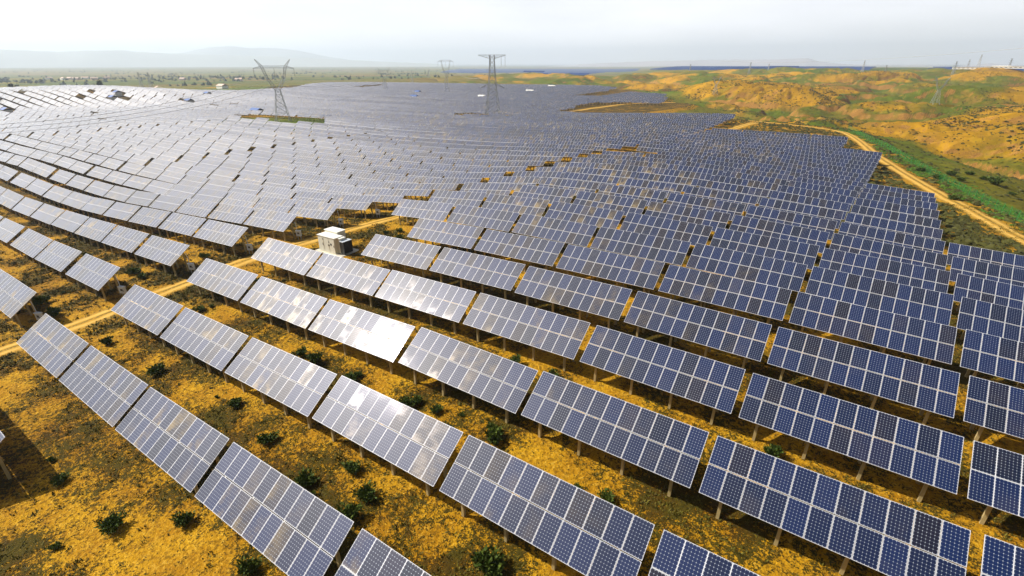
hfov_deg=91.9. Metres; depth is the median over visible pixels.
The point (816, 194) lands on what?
solar table
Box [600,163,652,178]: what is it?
solar table
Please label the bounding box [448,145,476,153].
solar table
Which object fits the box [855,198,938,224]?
solar table
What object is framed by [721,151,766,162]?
solar table
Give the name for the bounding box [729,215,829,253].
solar table
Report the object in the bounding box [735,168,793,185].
solar table
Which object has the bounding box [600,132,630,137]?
solar table
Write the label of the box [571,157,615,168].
solar table
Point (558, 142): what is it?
solar table
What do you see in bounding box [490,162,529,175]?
solar table
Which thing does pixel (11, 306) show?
solar table
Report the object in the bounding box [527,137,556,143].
solar table
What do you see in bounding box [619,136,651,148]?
solar table
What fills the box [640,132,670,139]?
solar table
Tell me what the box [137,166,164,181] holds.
solar table
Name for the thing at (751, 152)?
solar table
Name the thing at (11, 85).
tree
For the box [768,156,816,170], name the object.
solar table
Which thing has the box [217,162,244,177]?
solar table
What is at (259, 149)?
solar table
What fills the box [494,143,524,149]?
solar table
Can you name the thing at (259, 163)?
solar table
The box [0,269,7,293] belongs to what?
solar table
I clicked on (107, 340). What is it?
shrub
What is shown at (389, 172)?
solar table
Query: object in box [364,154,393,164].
solar table
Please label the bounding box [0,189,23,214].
solar table
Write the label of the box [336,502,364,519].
shrub
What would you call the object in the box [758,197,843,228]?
solar table
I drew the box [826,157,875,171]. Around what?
solar table
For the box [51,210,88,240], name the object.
solar table
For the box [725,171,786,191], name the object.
solar table
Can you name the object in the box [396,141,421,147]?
solar table
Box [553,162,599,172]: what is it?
solar table
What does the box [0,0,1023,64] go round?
sky
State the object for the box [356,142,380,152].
solar table
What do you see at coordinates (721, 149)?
solar table
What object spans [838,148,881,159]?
solar table
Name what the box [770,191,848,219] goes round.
solar table
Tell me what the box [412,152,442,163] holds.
solar table
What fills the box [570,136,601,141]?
solar table
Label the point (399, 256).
solar table
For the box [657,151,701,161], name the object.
solar table
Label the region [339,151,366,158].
solar table
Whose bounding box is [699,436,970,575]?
solar table
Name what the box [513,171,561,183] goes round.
solar table
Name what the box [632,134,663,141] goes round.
solar table
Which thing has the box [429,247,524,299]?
solar table
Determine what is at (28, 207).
solar table
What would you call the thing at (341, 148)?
solar table
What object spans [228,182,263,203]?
solar table
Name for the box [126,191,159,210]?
solar table
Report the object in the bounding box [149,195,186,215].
solar table
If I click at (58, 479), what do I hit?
shrub
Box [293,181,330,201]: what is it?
solar table
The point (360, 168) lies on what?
solar table
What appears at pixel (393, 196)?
solar table
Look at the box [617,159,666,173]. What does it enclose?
solar table
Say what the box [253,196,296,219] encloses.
solar table
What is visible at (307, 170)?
solar table
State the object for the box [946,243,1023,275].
solar table
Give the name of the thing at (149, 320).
solar table
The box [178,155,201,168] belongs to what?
solar table
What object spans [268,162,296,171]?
solar table
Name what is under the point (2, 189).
solar table
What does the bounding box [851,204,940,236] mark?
solar table
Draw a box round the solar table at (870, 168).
[822,160,873,176]
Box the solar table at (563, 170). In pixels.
[534,167,581,185]
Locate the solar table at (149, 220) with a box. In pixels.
[129,207,170,234]
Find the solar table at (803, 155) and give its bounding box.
[780,151,825,163]
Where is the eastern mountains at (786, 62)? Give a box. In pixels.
[548,58,1021,66]
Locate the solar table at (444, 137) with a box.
[432,135,456,141]
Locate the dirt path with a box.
[573,102,674,111]
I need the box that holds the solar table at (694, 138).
[677,136,710,142]
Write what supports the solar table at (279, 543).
on the ground at (196, 538)
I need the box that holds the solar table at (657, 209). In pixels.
[645,201,729,238]
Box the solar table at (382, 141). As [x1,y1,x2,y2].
[374,139,397,145]
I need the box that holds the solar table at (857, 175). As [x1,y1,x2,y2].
[813,167,868,185]
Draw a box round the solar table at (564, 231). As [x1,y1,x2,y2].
[512,213,596,248]
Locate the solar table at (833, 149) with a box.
[795,143,835,153]
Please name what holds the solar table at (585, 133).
on the ground at (196, 538)
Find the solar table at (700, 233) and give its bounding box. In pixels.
[619,212,712,245]
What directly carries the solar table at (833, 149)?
on the ground at (196, 538)
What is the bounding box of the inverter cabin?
[315,226,358,256]
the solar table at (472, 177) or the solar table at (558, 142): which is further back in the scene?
the solar table at (558, 142)
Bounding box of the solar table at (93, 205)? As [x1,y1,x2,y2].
[81,197,115,221]
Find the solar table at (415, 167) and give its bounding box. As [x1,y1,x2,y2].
[400,163,433,176]
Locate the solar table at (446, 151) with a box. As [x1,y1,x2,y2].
[431,148,460,158]
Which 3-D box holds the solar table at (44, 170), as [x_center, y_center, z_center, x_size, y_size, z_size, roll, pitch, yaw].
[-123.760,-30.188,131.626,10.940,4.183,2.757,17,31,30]
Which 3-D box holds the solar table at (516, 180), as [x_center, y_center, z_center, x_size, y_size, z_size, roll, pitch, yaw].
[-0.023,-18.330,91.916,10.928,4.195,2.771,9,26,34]
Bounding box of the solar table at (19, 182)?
[11,173,35,193]
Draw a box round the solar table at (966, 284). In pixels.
[953,273,1023,315]
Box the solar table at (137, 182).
[123,175,151,192]
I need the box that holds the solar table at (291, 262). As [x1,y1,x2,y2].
[251,238,321,285]
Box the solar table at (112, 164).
[100,158,123,171]
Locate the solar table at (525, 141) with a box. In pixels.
[510,139,541,146]
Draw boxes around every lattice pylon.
[253,59,294,121]
[439,60,451,91]
[478,55,504,114]
[931,77,950,103]
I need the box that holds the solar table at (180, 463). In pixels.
[115,387,228,502]
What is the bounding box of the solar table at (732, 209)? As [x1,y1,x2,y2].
[666,193,745,227]
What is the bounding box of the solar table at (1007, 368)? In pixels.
[960,329,1023,387]
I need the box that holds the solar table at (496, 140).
[482,138,510,150]
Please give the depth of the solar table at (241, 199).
93.42 m
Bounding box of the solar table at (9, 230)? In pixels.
[0,218,24,250]
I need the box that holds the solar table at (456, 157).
[442,154,474,162]
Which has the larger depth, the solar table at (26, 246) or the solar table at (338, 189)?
the solar table at (338, 189)
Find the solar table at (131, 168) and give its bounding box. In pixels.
[119,162,144,177]
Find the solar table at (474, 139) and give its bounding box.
[457,137,482,143]
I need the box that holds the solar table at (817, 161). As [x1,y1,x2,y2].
[774,154,821,167]
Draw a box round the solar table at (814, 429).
[739,373,963,502]
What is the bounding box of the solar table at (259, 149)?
[252,146,275,153]
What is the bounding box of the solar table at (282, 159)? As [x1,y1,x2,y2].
[269,155,295,163]
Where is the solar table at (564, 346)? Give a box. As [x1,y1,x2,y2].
[463,293,589,370]
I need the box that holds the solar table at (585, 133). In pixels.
[571,131,598,136]
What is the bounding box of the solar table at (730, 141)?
[712,139,748,146]
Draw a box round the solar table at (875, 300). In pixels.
[805,266,953,329]
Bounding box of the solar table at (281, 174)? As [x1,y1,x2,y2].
[265,170,295,186]
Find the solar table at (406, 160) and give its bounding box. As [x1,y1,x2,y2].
[391,156,423,165]
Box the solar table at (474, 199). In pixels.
[429,190,486,211]
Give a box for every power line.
[0,78,250,124]
[0,78,272,128]
[7,77,296,132]
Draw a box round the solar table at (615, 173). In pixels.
[582,168,636,183]
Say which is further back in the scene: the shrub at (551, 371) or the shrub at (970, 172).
the shrub at (970, 172)
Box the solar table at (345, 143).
[334,140,357,146]
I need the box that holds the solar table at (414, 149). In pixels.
[404,146,431,155]
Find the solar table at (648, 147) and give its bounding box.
[636,143,677,153]
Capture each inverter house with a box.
[0,107,12,114]
[108,95,117,101]
[112,90,122,95]
[184,98,193,104]
[249,107,262,114]
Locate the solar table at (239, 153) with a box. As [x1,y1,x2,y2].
[228,149,251,157]
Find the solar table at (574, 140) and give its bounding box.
[557,138,588,144]
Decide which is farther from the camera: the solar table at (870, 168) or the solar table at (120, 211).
the solar table at (870, 168)
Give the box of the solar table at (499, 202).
[481,194,549,218]
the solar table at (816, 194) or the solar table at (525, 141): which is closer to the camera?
the solar table at (816, 194)
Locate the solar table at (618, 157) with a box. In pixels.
[587,154,630,163]
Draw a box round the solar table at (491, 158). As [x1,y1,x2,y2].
[473,155,509,166]
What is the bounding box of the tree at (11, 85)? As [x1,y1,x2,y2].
[6,83,18,86]
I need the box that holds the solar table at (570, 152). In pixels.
[545,148,580,161]
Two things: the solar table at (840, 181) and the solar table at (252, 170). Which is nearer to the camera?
the solar table at (840, 181)
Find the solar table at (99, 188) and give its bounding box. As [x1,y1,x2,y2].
[84,180,114,200]
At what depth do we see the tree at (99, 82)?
441.95 m
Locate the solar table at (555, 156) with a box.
[527,151,564,166]
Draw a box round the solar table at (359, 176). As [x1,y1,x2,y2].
[350,172,386,182]
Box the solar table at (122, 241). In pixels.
[101,225,148,261]
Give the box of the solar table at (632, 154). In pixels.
[602,151,643,159]
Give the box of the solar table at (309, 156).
[294,152,319,159]
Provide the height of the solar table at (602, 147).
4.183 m
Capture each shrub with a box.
[31,295,50,305]
[45,541,61,549]
[46,306,60,316]
[46,456,56,461]
[49,471,69,486]
[93,511,128,535]
[98,335,113,345]
[124,267,141,274]
[136,272,146,278]
[145,362,164,375]
[168,509,195,528]
[192,305,204,311]
[198,253,209,258]
[226,397,241,407]
[233,554,261,575]
[256,430,278,444]
[291,346,306,356]
[293,467,318,486]
[304,350,324,363]
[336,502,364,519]
[341,459,360,474]
[342,370,357,380]
[352,480,376,501]
[354,370,363,376]
[398,395,415,406]
[412,395,423,404]
[430,403,442,414]
[469,544,505,575]
[485,427,503,444]
[486,421,501,428]
[506,354,520,362]
[548,368,561,377]
[573,482,582,492]
[597,487,615,504]
[763,443,784,458]
[915,167,928,171]
[932,173,943,178]
[946,170,957,174]
[947,194,962,199]
[956,177,966,180]
[964,171,975,174]
[985,175,1006,183]
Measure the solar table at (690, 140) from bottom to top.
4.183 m
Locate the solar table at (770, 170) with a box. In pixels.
[745,165,800,180]
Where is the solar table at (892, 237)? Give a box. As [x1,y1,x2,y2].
[838,222,944,259]
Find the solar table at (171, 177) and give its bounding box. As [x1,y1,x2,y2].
[156,170,185,183]
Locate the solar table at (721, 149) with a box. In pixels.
[688,144,727,153]
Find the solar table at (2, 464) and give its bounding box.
[0,431,11,479]
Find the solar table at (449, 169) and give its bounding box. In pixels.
[431,166,468,177]
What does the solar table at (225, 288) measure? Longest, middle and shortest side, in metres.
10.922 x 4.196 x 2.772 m
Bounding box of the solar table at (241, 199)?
[219,191,261,214]
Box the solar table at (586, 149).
[559,144,594,157]
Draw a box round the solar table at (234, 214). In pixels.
[208,203,254,229]
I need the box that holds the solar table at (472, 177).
[444,173,484,190]
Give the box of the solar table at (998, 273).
[949,256,1023,290]
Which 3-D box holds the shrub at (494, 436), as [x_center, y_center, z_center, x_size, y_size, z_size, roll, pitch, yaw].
[-1.215,9.725,32.637,1.282,0.961,1.632,3,25,6]
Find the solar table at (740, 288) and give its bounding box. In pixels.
[658,264,791,323]
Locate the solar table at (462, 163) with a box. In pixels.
[454,160,490,172]
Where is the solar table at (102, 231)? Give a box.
[75,218,115,250]
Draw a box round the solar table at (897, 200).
[859,192,937,217]
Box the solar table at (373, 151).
[359,147,386,156]
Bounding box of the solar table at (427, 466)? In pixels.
[312,376,463,495]
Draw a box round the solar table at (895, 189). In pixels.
[866,183,934,197]
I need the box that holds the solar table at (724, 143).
[705,141,741,148]
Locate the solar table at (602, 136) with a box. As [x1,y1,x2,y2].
[587,134,617,139]
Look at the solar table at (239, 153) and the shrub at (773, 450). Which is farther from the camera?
the solar table at (239, 153)
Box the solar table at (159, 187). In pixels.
[143,180,175,198]
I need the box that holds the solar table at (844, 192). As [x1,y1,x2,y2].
[788,180,857,204]
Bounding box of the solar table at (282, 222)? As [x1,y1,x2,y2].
[244,208,296,240]
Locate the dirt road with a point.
(912, 178)
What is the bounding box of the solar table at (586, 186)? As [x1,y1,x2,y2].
[539,177,598,202]
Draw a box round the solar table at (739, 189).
[699,180,768,205]
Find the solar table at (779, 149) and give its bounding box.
[743,144,783,153]
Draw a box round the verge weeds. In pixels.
[834,128,1023,231]
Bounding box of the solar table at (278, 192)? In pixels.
[257,186,296,205]
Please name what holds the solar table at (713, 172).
on the ground at (196, 538)
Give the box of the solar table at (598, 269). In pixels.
[556,244,664,294]
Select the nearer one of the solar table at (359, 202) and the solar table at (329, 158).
the solar table at (359, 202)
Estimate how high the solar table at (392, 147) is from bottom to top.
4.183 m
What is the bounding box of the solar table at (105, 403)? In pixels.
[59,346,147,437]
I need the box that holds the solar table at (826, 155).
[785,148,828,160]
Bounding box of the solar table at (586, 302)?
[515,266,631,331]
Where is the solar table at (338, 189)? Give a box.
[326,185,366,201]
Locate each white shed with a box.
[952,67,989,68]
[985,66,1023,68]
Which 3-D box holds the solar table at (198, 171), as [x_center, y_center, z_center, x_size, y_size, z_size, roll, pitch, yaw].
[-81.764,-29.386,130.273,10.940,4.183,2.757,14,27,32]
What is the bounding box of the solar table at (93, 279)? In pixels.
[66,254,121,300]
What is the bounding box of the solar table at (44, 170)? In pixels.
[32,163,56,182]
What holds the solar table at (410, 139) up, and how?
on the ground at (196, 538)
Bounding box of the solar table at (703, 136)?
[685,134,717,140]
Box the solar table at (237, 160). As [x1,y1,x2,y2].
[223,155,249,168]
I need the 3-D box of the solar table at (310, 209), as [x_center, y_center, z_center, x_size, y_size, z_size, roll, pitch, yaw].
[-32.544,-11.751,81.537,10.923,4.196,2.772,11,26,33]
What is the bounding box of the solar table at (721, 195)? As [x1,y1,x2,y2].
[684,186,757,215]
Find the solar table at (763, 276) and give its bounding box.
[686,243,807,294]
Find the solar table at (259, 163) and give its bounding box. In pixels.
[245,159,272,168]
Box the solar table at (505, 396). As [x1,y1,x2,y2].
[398,327,537,422]
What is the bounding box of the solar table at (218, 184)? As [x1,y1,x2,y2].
[202,178,235,195]
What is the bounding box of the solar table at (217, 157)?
[204,152,228,163]
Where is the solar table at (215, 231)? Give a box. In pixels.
[193,220,247,255]
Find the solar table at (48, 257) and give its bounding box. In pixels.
[35,241,80,281]
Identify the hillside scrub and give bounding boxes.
[235,70,1023,259]
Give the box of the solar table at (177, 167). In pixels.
[165,162,192,173]
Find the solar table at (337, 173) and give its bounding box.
[319,169,352,178]
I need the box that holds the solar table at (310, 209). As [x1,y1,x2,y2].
[289,200,339,227]
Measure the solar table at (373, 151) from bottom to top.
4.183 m
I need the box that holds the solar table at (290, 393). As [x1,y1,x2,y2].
[225,337,336,427]
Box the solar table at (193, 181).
[178,175,209,188]
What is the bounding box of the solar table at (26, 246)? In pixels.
[10,228,52,265]
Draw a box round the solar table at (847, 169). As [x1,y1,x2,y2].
[818,164,871,180]
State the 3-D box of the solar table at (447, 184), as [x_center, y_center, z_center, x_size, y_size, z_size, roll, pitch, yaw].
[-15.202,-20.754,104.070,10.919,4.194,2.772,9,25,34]
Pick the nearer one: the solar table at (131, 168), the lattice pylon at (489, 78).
the solar table at (131, 168)
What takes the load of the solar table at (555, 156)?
on the ground at (196, 538)
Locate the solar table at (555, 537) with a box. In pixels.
[439,435,654,575]
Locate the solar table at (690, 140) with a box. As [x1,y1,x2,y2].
[668,137,703,144]
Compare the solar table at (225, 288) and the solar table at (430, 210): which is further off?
the solar table at (430, 210)
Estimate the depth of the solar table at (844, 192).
89.96 m
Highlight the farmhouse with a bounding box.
[216,84,228,88]
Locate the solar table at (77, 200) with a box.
[61,191,92,215]
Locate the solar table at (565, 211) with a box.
[544,201,623,232]
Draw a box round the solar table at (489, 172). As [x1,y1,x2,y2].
[467,167,507,182]
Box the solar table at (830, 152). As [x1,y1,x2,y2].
[790,146,832,156]
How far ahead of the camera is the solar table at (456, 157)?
136.96 m
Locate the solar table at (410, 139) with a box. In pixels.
[392,136,415,143]
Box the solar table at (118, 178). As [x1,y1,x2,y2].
[104,171,131,188]
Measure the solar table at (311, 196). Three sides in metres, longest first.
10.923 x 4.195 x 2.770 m
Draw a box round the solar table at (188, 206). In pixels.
[176,198,217,221]
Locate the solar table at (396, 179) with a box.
[383,175,421,186]
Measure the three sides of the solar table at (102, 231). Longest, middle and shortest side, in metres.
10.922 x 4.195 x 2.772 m
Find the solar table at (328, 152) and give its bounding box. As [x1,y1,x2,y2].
[315,149,340,158]
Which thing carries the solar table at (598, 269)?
on the ground at (196, 538)
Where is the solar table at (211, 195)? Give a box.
[192,188,227,209]
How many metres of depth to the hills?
7668.65 m
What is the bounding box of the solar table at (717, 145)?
[696,143,735,151]
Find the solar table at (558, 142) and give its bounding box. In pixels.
[541,140,573,147]
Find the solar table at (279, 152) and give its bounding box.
[272,149,296,163]
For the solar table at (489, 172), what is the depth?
113.77 m
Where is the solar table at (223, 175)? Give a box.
[208,169,238,180]
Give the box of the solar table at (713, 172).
[667,164,723,186]
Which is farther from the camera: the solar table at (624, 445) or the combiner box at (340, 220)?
the combiner box at (340, 220)
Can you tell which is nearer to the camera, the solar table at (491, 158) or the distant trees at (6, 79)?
the solar table at (491, 158)
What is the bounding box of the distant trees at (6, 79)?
[0,68,547,85]
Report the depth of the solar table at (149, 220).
82.49 m
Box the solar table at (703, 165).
[681,161,733,175]
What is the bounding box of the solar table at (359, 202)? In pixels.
[330,194,375,218]
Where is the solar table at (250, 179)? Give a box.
[235,174,266,192]
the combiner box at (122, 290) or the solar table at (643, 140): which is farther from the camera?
the solar table at (643, 140)
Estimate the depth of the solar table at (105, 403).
37.61 m
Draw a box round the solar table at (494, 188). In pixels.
[460,182,514,202]
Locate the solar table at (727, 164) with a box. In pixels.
[692,158,742,171]
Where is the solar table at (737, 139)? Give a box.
[719,137,754,144]
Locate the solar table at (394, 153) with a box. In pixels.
[385,150,413,160]
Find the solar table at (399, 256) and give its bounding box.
[361,234,440,277]
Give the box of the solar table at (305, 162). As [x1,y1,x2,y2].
[292,158,320,169]
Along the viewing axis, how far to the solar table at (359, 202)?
86.31 m
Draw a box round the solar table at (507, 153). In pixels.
[492,150,526,159]
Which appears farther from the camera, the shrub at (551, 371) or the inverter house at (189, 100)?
the inverter house at (189, 100)
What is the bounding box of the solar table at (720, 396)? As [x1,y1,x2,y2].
[580,325,745,424]
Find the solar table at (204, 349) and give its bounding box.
[160,308,248,382]
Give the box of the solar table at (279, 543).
[195,442,353,575]
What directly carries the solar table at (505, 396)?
on the ground at (196, 538)
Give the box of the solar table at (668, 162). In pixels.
[632,156,679,168]
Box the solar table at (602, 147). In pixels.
[574,141,609,154]
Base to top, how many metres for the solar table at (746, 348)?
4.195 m
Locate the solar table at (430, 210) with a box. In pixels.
[391,199,453,225]
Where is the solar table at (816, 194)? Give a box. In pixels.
[780,185,853,211]
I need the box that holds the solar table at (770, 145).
[750,142,788,151]
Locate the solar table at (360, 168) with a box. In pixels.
[344,164,376,176]
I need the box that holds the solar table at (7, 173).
[0,166,17,186]
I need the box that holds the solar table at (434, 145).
[421,143,448,150]
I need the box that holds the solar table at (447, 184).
[420,178,461,194]
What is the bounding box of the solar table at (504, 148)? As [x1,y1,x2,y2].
[477,146,508,153]
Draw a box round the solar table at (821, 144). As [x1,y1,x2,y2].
[800,141,839,150]
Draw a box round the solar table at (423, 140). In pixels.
[415,138,439,144]
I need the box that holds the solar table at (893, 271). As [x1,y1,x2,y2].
[819,248,950,302]
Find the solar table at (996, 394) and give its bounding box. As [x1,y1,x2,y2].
[963,376,1023,443]
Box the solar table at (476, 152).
[461,150,492,159]
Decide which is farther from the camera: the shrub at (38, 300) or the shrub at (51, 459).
the shrub at (38, 300)
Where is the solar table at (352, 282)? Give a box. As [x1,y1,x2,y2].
[306,253,389,306]
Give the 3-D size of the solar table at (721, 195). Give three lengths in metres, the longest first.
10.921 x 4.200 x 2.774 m
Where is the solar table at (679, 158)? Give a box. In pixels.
[645,153,690,164]
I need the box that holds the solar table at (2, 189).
[0,186,6,194]
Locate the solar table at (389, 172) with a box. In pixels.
[374,168,408,179]
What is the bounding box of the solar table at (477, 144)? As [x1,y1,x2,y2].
[465,141,494,149]
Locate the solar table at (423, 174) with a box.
[407,171,444,183]
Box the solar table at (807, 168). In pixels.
[761,160,811,173]
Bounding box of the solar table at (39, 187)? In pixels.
[25,179,52,200]
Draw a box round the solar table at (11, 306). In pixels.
[0,273,36,327]
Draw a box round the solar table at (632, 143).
[605,137,637,151]
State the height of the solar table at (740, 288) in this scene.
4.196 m
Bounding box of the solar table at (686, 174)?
[653,168,711,185]
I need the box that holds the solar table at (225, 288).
[187,258,257,311]
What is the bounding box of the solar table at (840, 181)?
[802,173,863,193]
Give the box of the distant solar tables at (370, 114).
[0,82,1023,575]
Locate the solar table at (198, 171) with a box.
[186,166,214,181]
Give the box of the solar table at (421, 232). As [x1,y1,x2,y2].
[407,218,483,253]
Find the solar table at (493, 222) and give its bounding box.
[447,204,519,233]
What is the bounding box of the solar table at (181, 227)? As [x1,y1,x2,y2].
[159,212,205,244]
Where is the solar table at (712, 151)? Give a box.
[678,146,719,155]
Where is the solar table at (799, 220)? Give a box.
[746,205,836,239]
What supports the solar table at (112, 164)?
on the ground at (196, 538)
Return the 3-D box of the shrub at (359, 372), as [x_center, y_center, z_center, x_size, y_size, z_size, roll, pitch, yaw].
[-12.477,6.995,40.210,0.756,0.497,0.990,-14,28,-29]
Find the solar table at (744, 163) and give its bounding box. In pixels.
[703,155,751,168]
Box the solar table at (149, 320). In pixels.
[111,285,182,346]
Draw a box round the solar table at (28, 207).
[12,197,42,222]
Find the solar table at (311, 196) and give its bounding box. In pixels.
[292,191,333,204]
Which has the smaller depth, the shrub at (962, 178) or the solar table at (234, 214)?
the solar table at (234, 214)
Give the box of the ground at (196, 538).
[0,64,1023,575]
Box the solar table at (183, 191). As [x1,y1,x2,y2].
[166,184,199,201]
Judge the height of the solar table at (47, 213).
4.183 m
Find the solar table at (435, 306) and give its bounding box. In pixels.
[375,270,475,333]
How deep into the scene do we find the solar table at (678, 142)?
151.79 m
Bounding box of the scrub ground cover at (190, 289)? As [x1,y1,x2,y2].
[0,147,1023,575]
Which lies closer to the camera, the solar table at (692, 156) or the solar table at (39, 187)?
the solar table at (39, 187)
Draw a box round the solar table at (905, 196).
[862,188,935,204]
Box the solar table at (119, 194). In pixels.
[104,186,135,204]
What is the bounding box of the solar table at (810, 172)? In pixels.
[808,170,866,189]
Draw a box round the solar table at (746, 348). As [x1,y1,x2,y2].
[624,291,771,368]
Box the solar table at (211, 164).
[196,159,222,169]
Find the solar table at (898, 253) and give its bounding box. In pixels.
[829,233,947,273]
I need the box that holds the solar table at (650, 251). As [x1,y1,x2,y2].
[590,227,690,265]
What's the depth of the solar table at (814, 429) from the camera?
29.28 m
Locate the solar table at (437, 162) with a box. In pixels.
[421,158,455,170]
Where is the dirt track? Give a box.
[0,122,771,356]
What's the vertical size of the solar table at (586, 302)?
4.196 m
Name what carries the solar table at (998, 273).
on the ground at (196, 538)
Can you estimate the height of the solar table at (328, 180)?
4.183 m
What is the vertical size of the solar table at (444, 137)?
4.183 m
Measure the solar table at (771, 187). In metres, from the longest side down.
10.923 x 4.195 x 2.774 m
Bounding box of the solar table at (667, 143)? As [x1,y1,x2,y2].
[649,141,686,153]
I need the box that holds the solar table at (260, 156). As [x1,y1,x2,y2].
[248,152,272,160]
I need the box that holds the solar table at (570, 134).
[555,133,582,138]
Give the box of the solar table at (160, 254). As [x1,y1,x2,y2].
[135,235,189,275]
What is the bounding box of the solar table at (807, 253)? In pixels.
[710,227,819,271]
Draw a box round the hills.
[0,49,450,67]
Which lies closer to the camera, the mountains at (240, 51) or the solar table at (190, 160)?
the solar table at (190, 160)
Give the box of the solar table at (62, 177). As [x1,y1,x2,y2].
[49,170,74,189]
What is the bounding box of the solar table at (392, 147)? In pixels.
[379,144,405,153]
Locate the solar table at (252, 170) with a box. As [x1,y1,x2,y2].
[239,166,269,176]
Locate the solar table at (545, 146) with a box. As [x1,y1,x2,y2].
[525,143,558,150]
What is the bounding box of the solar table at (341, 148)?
[337,145,361,152]
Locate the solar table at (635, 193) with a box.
[598,184,666,205]
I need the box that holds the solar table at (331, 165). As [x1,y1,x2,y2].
[317,161,347,169]
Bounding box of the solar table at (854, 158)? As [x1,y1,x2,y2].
[830,154,877,167]
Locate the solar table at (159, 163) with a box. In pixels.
[147,158,171,169]
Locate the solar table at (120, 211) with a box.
[104,202,141,227]
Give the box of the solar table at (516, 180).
[488,176,539,189]
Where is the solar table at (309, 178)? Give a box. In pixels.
[292,173,326,185]
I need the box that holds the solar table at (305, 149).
[294,146,318,159]
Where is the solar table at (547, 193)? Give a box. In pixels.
[512,184,576,210]
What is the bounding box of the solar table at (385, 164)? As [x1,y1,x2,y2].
[370,160,401,173]
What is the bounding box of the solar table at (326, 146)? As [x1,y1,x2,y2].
[315,143,338,149]
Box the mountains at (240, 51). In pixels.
[182,46,347,59]
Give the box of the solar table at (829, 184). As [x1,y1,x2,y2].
[795,177,860,199]
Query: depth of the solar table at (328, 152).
156.21 m
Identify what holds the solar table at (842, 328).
on the ground at (196, 538)
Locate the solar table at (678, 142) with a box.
[659,139,695,146]
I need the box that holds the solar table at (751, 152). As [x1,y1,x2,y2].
[729,148,772,159]
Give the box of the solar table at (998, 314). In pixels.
[957,297,1023,345]
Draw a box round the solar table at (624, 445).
[521,371,708,496]
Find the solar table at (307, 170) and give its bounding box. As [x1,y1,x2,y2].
[293,165,323,175]
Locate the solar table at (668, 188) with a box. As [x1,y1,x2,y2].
[619,178,683,197]
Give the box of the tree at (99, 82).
[93,79,103,84]
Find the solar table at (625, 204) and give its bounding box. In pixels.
[573,191,647,220]
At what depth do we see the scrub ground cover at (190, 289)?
44.83 m
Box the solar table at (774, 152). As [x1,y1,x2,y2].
[737,147,778,156]
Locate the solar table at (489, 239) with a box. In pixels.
[474,229,564,271]
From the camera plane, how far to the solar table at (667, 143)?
146.56 m
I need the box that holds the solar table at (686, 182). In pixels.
[637,172,698,193]
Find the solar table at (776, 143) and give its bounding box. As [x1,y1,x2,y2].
[755,140,793,148]
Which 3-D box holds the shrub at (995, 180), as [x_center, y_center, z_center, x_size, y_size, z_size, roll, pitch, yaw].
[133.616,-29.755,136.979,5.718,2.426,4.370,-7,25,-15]
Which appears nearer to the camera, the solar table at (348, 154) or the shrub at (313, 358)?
the shrub at (313, 358)
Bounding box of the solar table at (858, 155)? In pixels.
[834,151,879,163]
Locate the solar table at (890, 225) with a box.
[845,213,942,247]
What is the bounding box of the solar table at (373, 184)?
[356,180,394,195]
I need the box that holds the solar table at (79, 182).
[66,175,92,194]
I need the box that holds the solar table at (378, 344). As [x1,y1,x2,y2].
[308,299,414,373]
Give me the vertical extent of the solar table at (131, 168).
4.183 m
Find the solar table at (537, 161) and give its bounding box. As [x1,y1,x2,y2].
[508,156,547,170]
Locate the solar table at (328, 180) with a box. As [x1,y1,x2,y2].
[322,176,358,186]
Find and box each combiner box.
[30,301,42,319]
[115,276,126,297]
[185,253,194,272]
[245,236,252,253]
[294,222,301,239]
[337,211,343,227]
[375,204,379,217]
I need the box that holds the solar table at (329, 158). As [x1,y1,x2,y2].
[316,155,344,163]
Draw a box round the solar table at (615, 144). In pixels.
[590,139,624,152]
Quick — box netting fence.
[848,127,1020,218]
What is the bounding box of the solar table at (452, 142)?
[439,140,466,152]
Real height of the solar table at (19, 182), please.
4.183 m
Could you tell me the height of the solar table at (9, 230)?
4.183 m
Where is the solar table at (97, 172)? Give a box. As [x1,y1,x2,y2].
[86,166,112,183]
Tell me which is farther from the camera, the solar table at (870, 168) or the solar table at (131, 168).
the solar table at (131, 168)
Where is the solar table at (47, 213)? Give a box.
[30,203,64,231]
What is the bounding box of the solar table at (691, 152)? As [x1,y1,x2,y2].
[668,149,710,158]
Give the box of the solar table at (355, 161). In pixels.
[342,157,372,168]
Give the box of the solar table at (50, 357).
[16,313,89,377]
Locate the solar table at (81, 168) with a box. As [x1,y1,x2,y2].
[69,161,93,177]
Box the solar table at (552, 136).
[540,135,569,140]
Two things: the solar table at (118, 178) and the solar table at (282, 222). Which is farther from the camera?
the solar table at (118, 178)
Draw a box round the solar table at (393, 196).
[364,188,407,210]
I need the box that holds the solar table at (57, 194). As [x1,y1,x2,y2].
[43,186,73,208]
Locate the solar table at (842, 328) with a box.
[789,292,956,365]
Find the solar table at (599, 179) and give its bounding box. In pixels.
[562,172,619,192]
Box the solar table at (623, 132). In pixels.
[609,130,639,135]
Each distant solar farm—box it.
[440,69,638,74]
[650,66,875,69]
[928,67,1023,70]
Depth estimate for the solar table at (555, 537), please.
24.61 m
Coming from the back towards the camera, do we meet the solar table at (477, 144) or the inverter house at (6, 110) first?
the inverter house at (6, 110)
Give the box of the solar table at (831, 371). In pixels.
[767,327,959,424]
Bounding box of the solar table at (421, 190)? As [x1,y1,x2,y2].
[393,183,435,200]
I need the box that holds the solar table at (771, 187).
[713,175,778,197]
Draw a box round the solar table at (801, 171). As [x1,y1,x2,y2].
[753,162,806,176]
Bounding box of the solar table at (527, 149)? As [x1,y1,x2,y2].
[510,147,544,154]
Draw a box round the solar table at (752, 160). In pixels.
[713,153,759,165]
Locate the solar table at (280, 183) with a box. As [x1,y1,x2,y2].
[263,177,297,194]
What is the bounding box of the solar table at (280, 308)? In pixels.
[241,276,326,339]

